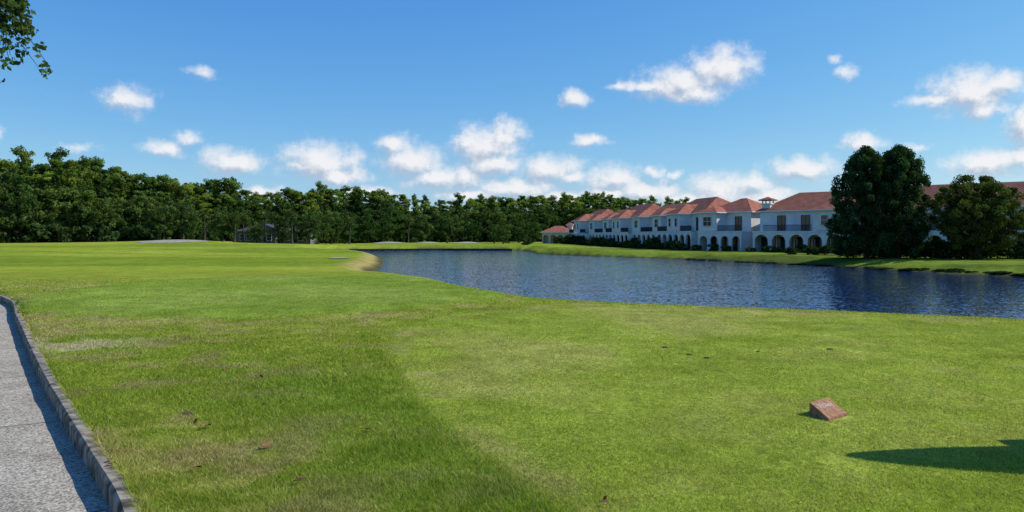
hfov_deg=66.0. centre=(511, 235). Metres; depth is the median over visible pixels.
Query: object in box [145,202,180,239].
oak tree
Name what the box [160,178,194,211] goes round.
pine tree
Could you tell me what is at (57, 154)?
pine tree
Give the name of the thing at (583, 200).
pine tree
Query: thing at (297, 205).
pine tree
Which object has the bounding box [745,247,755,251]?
bush
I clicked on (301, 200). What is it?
pine tree
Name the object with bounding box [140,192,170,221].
oak tree
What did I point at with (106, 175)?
pine tree
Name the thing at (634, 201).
pine tree
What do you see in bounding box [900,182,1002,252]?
townhouse
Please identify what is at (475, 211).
oak tree
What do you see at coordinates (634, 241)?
bush
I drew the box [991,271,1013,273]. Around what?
bush
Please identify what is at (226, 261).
ground
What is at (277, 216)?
oak tree
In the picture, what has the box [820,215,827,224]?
window
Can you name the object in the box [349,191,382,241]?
pine tree
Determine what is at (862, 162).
conifer tree
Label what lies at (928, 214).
window
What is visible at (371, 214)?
oak tree
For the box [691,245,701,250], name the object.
bush
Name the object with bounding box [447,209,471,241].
oak tree
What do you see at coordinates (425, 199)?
pine tree
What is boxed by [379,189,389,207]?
pine tree
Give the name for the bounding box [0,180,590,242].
undergrowth
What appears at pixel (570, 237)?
bush
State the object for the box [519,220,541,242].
oak tree
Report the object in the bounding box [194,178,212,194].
pine tree
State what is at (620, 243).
bush
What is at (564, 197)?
pine tree
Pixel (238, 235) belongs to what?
house
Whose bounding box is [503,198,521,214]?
pine tree
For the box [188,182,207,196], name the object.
pine tree
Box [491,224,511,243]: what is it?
oak tree
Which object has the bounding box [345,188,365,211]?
pine tree
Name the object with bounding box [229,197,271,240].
oak tree
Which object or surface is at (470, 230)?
oak tree
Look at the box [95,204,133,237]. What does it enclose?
oak tree
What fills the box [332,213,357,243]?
oak tree
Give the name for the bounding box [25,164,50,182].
pine tree
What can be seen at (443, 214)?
oak tree
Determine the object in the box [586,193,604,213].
pine tree
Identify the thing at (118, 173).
pine tree
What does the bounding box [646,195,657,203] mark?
pine tree
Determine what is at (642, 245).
bush
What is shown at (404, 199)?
pine tree
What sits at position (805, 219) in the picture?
window
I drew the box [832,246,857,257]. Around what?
bush
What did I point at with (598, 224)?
townhouse
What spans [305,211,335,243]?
oak tree
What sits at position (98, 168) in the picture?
pine tree
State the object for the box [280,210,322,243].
oak tree
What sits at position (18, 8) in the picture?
live oak
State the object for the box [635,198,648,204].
pine tree
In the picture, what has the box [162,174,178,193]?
pine tree
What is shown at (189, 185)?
pine tree
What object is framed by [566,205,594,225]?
oak tree
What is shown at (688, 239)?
window
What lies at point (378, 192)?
pine tree
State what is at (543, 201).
pine tree
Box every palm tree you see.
[197,209,209,240]
[229,211,239,241]
[238,213,248,242]
[259,211,269,242]
[269,212,279,242]
[286,209,298,243]
[345,216,353,243]
[404,214,413,242]
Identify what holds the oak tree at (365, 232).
on the ground at (226, 261)
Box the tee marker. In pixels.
[810,398,846,420]
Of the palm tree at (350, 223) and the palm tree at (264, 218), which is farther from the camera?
the palm tree at (350, 223)
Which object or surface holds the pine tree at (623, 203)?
on the ground at (226, 261)
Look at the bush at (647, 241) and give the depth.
140.00 m
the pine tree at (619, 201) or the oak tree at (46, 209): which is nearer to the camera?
the oak tree at (46, 209)
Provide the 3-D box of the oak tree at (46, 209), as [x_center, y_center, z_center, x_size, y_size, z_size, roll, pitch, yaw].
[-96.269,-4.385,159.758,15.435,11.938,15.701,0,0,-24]
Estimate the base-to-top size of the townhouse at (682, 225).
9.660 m
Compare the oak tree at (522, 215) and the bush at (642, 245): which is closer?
the bush at (642, 245)
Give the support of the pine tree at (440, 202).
on the ground at (226, 261)
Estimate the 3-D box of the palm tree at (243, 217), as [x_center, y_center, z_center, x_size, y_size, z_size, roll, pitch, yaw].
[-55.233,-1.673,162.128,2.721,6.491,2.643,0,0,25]
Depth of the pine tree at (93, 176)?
174.15 m
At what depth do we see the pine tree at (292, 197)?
222.93 m
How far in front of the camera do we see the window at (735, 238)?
124.76 m
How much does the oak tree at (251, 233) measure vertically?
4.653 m
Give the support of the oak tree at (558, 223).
on the ground at (226, 261)
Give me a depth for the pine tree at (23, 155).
175.60 m
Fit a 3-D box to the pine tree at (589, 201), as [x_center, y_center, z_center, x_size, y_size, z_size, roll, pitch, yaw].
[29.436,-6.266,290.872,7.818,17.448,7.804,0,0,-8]
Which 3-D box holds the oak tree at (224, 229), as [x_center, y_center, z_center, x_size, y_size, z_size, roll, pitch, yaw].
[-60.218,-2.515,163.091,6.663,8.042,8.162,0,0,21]
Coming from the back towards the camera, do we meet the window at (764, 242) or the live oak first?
the window at (764, 242)
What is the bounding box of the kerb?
[0,294,141,511]
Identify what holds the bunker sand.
on the ground at (226, 261)
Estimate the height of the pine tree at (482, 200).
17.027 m
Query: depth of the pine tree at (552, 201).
292.28 m
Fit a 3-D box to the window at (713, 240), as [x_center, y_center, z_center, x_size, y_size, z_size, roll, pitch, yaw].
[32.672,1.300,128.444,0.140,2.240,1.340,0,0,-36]
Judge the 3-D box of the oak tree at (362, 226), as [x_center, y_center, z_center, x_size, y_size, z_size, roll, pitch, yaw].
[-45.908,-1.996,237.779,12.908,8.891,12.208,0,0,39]
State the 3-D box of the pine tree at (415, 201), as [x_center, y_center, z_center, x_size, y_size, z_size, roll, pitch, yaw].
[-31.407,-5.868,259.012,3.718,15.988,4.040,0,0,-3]
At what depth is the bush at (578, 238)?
192.15 m
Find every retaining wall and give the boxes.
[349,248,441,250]
[442,248,511,250]
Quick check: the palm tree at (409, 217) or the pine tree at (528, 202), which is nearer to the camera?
the palm tree at (409, 217)
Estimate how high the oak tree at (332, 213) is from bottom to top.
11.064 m
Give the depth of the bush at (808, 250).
97.57 m
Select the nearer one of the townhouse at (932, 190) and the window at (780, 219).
the townhouse at (932, 190)
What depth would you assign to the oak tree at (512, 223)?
260.57 m
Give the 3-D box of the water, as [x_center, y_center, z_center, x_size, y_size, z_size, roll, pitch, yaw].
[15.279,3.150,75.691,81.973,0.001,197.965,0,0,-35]
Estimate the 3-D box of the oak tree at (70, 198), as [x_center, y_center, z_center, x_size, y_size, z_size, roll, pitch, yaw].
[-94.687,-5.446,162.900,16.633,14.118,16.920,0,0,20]
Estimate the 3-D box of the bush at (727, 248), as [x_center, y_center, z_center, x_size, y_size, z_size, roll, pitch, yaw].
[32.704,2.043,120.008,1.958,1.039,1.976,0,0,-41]
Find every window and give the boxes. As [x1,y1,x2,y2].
[266,234,271,240]
[634,220,637,227]
[654,219,657,226]
[687,236,689,248]
[703,217,711,225]
[711,237,715,249]
[722,237,725,249]
[733,237,737,250]
[734,216,741,230]
[761,237,775,250]
[777,215,784,230]
[777,237,792,251]
[795,237,810,248]
[801,215,809,230]
[813,237,828,251]
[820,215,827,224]
[925,213,934,229]
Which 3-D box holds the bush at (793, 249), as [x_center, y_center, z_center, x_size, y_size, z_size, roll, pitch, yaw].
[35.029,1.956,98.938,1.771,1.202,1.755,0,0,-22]
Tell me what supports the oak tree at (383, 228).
on the ground at (226, 261)
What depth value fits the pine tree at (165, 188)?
177.28 m
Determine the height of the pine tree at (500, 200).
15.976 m
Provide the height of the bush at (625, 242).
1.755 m
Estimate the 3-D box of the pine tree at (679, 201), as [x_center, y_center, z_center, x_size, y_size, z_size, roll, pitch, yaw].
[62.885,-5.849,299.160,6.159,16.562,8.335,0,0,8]
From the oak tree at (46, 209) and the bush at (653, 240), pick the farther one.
the oak tree at (46, 209)
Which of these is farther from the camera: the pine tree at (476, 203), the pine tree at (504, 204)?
the pine tree at (504, 204)
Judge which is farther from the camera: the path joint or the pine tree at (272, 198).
the pine tree at (272, 198)
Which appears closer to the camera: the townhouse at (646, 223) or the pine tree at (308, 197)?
the townhouse at (646, 223)
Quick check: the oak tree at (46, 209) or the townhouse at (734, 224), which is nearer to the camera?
the townhouse at (734, 224)
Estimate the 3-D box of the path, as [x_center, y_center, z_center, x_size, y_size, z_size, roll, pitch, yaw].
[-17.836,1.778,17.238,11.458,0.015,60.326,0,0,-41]
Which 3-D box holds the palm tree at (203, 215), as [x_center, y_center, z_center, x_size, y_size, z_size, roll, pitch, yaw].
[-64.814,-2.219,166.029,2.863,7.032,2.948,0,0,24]
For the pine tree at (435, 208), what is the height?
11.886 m
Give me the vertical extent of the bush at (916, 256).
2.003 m
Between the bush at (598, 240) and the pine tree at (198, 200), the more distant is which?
the pine tree at (198, 200)
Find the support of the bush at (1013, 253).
on the ground at (226, 261)
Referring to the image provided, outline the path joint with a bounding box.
[5,329,107,511]
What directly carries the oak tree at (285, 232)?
on the ground at (226, 261)
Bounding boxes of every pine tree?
[0,159,17,189]
[9,145,35,168]
[11,164,34,175]
[24,171,77,241]
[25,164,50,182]
[28,163,75,183]
[44,147,71,179]
[48,159,78,204]
[55,169,81,204]
[65,190,102,241]
[73,155,92,190]
[74,157,101,195]
[88,159,110,195]
[91,156,104,171]
[93,171,116,192]
[104,166,133,205]
[111,173,142,200]
[119,182,143,206]
[134,173,156,207]
[143,175,172,206]
[153,180,178,203]
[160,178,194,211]
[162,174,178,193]
[172,183,203,207]
[187,185,206,208]
[187,193,214,225]
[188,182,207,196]
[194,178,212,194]
[205,179,219,212]
[206,177,242,240]
[207,186,230,213]
[223,176,236,221]
[233,189,257,203]
[244,195,266,207]
[248,204,265,224]
[251,191,263,203]
[260,192,272,208]
[269,192,274,206]
[272,191,286,211]
[280,187,299,210]
[283,190,302,210]
[293,202,312,221]
[298,192,319,212]
[304,188,317,209]
[313,180,327,214]
[319,189,333,213]
[322,189,344,217]
[335,185,353,211]
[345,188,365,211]
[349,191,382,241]
[353,186,365,215]
[355,188,384,209]
[364,193,391,217]
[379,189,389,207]
[387,194,409,212]
[396,203,404,214]
[398,194,411,214]
[411,193,420,215]
[418,195,428,212]
[421,201,431,241]
[422,206,440,219]
[434,199,447,212]
[441,205,453,211]
[447,201,461,241]
[451,192,465,218]
[457,201,475,216]
[466,198,482,240]
[468,198,490,209]
[477,193,487,211]
[483,197,499,213]
[496,197,508,212]
[499,197,511,223]
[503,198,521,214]
[516,195,528,210]
[520,196,544,213]
[527,195,546,240]
[539,198,552,207]
[544,195,559,209]
[558,195,584,215]
[559,191,570,225]
[564,201,582,223]
[575,194,587,210]
[582,191,590,207]
[585,195,601,212]
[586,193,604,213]
[589,200,619,210]
[599,192,607,206]
[603,194,619,211]
[609,197,631,211]
[621,198,634,209]
[622,200,639,207]
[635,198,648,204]
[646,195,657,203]
[662,196,673,205]
[672,199,683,203]
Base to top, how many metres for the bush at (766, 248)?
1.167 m
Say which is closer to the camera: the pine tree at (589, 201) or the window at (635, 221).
the window at (635, 221)
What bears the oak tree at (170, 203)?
on the ground at (226, 261)
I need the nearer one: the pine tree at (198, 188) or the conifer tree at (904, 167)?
the conifer tree at (904, 167)
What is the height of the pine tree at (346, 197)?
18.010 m
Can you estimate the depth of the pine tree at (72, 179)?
164.28 m
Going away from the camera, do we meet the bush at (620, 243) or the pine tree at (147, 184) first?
the bush at (620, 243)
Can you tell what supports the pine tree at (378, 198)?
on the ground at (226, 261)
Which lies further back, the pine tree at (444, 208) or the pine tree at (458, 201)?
the pine tree at (444, 208)
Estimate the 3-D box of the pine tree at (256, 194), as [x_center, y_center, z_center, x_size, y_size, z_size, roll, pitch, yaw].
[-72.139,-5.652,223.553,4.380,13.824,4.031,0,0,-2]
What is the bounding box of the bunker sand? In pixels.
[139,240,207,242]
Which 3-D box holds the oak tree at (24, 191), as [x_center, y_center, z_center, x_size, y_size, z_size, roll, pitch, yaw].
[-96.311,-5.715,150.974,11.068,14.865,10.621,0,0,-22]
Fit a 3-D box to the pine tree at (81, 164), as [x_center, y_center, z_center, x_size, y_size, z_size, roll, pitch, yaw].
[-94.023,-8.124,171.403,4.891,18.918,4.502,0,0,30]
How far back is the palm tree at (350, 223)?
185.83 m
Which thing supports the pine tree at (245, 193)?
on the ground at (226, 261)
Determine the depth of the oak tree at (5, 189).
151.83 m
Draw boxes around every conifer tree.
[824,145,914,257]
[858,144,937,258]
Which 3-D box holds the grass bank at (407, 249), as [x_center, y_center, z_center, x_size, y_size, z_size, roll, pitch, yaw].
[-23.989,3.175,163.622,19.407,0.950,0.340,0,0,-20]
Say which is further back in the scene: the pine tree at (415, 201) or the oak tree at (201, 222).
the pine tree at (415, 201)
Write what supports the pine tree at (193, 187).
on the ground at (226, 261)
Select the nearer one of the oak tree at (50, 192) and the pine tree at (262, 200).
the oak tree at (50, 192)
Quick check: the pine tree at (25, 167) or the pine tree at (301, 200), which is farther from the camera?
the pine tree at (301, 200)
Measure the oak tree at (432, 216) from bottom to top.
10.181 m
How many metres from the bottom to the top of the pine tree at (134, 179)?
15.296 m
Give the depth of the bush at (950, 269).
65.72 m
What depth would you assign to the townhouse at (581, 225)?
197.97 m
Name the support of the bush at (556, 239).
on the ground at (226, 261)
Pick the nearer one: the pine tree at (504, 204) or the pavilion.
the pavilion
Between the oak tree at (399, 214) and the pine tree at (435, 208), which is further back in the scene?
the pine tree at (435, 208)
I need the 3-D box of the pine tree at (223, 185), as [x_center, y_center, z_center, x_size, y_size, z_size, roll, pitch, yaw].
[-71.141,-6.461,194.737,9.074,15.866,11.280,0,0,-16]
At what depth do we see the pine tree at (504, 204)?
280.32 m
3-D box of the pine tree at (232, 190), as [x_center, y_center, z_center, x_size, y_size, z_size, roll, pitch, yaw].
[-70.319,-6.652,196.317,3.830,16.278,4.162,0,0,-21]
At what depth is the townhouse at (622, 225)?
167.29 m
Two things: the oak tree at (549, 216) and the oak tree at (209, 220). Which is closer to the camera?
the oak tree at (209, 220)
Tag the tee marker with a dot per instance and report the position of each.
(827, 409)
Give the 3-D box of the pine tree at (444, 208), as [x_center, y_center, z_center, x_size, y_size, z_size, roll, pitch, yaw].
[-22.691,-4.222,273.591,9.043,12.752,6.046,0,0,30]
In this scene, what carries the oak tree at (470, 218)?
on the ground at (226, 261)
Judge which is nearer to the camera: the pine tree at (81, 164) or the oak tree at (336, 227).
the pine tree at (81, 164)
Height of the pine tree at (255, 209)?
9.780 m
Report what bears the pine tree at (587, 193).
on the ground at (226, 261)
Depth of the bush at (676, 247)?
128.73 m
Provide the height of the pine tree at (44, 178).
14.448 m
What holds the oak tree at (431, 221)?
on the ground at (226, 261)
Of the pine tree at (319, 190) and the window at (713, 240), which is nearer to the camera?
the window at (713, 240)
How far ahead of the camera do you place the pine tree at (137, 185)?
173.08 m
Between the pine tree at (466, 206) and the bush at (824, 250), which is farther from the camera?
the pine tree at (466, 206)
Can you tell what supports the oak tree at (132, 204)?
on the ground at (226, 261)
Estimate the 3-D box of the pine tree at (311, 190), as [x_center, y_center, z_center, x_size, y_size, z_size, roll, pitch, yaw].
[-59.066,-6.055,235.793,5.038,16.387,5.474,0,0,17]
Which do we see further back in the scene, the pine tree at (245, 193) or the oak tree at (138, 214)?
the pine tree at (245, 193)
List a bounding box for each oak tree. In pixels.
[0,167,40,242]
[0,169,42,224]
[0,173,43,241]
[0,195,44,240]
[17,182,75,241]
[22,174,109,223]
[29,186,77,223]
[41,199,98,240]
[62,188,122,241]
[83,201,128,232]
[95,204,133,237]
[114,198,150,237]
[122,191,157,240]
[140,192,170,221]
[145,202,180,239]
[153,196,201,239]
[168,204,198,239]
[175,210,206,239]
[200,214,230,226]
[207,204,241,241]
[209,192,253,240]
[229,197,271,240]
[246,221,269,242]
[258,209,288,223]
[271,216,298,243]
[275,199,307,223]
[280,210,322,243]
[296,209,329,241]
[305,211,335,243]
[318,208,342,223]
[320,212,348,243]
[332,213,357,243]
[341,214,361,242]
[350,209,379,242]
[353,215,376,242]
[354,205,392,242]
[359,199,405,241]
[367,212,395,241]
[393,209,407,231]
[394,215,415,241]
[406,211,443,237]
[410,212,435,241]
[424,216,454,241]
[432,207,463,238]
[436,216,457,242]
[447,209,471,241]
[462,212,481,241]
[462,218,484,241]
[463,204,493,238]
[473,206,507,241]
[479,208,520,241]
[486,223,502,243]
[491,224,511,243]
[500,214,531,241]
[502,204,552,239]
[507,215,531,242]
[508,208,538,237]
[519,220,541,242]
[532,208,560,230]
[538,202,576,228]
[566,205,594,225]
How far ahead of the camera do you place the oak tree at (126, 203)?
163.81 m
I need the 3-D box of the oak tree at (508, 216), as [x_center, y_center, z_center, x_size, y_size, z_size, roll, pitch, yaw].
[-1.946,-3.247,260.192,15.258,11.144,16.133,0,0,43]
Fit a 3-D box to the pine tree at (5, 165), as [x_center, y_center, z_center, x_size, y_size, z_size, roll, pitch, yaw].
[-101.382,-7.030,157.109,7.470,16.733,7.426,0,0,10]
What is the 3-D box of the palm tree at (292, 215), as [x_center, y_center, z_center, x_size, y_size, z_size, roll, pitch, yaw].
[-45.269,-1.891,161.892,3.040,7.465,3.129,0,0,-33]
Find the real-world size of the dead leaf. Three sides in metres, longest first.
0.091 x 0.049 x 0.016 m
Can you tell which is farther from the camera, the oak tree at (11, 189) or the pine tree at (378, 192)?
the pine tree at (378, 192)
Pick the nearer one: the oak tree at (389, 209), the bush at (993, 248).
the bush at (993, 248)
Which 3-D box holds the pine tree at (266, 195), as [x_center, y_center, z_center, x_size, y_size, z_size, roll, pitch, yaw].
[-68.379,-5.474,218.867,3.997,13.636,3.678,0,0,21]
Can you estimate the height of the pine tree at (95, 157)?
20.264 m
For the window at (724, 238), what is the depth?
126.69 m
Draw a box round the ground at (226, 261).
[0,239,1023,511]
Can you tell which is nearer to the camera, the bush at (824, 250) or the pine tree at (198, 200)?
the bush at (824, 250)
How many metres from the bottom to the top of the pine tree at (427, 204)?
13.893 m
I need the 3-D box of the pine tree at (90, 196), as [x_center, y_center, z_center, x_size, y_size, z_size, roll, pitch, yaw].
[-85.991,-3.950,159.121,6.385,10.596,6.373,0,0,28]
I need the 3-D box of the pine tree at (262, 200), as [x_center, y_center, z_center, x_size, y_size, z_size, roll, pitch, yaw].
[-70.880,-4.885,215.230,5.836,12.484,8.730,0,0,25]
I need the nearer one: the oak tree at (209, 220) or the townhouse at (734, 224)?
the townhouse at (734, 224)
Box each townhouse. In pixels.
[568,209,612,240]
[586,209,628,238]
[604,203,660,245]
[629,202,688,243]
[656,197,730,249]
[694,198,761,250]
[752,191,862,251]
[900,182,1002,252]
[1003,181,1023,249]
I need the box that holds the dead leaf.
[262,441,271,446]
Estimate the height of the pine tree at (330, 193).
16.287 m
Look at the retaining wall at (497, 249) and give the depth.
165.83 m
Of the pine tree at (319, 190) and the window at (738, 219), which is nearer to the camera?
the window at (738, 219)
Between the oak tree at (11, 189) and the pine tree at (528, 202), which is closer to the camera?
the oak tree at (11, 189)
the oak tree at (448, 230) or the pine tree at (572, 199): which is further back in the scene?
the pine tree at (572, 199)
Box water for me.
[362,250,1023,318]
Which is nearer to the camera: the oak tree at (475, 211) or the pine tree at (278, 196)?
the pine tree at (278, 196)
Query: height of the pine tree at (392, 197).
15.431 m
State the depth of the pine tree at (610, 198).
289.10 m
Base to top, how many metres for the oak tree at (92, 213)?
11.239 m
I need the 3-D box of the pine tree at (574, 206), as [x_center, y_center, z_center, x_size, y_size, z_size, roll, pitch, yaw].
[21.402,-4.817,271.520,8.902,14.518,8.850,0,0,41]
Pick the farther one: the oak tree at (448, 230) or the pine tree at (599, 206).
the pine tree at (599, 206)
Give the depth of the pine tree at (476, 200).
277.62 m
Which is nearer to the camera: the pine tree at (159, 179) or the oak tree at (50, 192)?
the oak tree at (50, 192)
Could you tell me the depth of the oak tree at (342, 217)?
232.74 m
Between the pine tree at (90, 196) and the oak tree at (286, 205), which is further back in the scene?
the oak tree at (286, 205)
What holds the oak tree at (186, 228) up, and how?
on the ground at (226, 261)
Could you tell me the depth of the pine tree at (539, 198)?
272.02 m
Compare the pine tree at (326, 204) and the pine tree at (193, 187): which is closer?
the pine tree at (193, 187)
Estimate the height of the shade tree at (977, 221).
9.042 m
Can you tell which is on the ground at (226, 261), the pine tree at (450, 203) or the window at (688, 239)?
the pine tree at (450, 203)
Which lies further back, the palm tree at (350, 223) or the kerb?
the palm tree at (350, 223)
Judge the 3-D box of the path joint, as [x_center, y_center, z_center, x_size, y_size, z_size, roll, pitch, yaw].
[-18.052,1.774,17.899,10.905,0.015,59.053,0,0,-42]
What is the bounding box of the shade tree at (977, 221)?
[923,174,1023,259]
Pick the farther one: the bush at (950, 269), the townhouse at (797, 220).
the townhouse at (797, 220)
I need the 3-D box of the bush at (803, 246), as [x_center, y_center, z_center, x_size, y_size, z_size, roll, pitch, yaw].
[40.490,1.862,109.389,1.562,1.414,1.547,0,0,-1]
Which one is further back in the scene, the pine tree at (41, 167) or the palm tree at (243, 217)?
the pine tree at (41, 167)
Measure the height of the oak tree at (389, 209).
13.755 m
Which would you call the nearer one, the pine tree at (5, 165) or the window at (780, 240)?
the window at (780, 240)
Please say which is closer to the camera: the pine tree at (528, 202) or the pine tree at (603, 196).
the pine tree at (528, 202)
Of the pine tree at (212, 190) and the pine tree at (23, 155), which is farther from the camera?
the pine tree at (212, 190)
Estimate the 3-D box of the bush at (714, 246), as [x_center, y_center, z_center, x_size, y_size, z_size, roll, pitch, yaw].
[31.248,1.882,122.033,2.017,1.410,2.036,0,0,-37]
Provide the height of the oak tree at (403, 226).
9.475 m
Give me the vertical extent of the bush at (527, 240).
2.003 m
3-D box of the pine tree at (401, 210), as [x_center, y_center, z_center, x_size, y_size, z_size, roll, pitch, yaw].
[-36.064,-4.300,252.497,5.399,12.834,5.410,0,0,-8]
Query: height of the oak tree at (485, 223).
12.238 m
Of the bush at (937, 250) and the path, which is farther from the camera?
the bush at (937, 250)
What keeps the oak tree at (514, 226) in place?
on the ground at (226, 261)
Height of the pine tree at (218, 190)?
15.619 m
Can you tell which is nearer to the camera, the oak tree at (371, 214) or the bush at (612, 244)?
the bush at (612, 244)
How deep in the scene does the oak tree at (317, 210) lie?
219.10 m
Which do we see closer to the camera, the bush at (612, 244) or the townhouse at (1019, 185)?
the townhouse at (1019, 185)
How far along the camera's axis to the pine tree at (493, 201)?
264.99 m
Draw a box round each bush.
[519,237,531,244]
[553,237,559,243]
[561,233,580,242]
[572,235,585,241]
[587,236,597,245]
[595,236,604,245]
[599,238,606,245]
[609,242,616,246]
[616,242,628,247]
[622,240,631,247]
[629,236,640,247]
[638,243,646,247]
[645,238,657,248]
[649,237,661,248]
[652,242,663,248]
[663,240,674,249]
[670,239,680,249]
[671,243,688,249]
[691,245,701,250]
[707,243,718,250]
[720,246,731,250]
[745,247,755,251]
[762,245,775,251]
[771,247,785,251]
[784,247,798,254]
[798,244,806,252]
[804,245,819,254]
[818,244,836,254]
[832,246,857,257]
[901,248,927,257]
[922,239,949,257]
[946,268,964,271]
[971,242,999,257]
[990,242,1023,257]
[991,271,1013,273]
[1001,238,1023,257]
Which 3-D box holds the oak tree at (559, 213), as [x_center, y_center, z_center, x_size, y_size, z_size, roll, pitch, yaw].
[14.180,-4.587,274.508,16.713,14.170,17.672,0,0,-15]
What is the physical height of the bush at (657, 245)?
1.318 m
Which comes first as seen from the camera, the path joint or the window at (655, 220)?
the path joint
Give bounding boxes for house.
[233,224,316,243]
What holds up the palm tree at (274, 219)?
on the ground at (226, 261)
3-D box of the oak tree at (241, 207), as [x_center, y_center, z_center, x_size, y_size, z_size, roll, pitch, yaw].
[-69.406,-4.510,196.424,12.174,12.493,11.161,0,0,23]
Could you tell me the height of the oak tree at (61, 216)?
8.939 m
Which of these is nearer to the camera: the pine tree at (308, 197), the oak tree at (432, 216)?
the pine tree at (308, 197)
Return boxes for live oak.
[0,0,52,82]
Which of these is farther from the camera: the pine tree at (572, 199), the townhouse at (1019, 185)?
the pine tree at (572, 199)
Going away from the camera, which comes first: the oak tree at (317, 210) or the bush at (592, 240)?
the bush at (592, 240)
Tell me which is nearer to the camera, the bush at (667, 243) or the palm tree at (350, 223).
the bush at (667, 243)
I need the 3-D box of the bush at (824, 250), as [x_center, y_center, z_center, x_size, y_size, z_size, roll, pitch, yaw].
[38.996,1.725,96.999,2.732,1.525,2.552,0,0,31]
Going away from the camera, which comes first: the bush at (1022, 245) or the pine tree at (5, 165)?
the bush at (1022, 245)
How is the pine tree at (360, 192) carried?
on the ground at (226, 261)
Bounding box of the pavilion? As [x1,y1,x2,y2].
[540,222,573,243]
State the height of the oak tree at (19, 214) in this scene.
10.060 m
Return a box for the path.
[0,302,110,511]
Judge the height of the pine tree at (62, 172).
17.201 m
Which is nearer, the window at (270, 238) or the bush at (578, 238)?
the window at (270, 238)
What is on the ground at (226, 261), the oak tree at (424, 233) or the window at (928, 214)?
the oak tree at (424, 233)
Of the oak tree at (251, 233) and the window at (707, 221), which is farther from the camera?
the oak tree at (251, 233)
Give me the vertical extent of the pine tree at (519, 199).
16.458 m
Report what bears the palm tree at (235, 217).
on the ground at (226, 261)
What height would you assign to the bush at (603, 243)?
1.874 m
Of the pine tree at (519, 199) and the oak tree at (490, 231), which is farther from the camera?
the pine tree at (519, 199)
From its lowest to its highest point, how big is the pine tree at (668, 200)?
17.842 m
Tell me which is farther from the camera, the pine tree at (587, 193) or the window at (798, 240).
the pine tree at (587, 193)
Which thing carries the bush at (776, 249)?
on the ground at (226, 261)
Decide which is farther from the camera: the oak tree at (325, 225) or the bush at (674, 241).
the oak tree at (325, 225)
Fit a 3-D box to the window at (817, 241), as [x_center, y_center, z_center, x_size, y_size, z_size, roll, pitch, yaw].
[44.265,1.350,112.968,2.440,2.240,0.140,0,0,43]

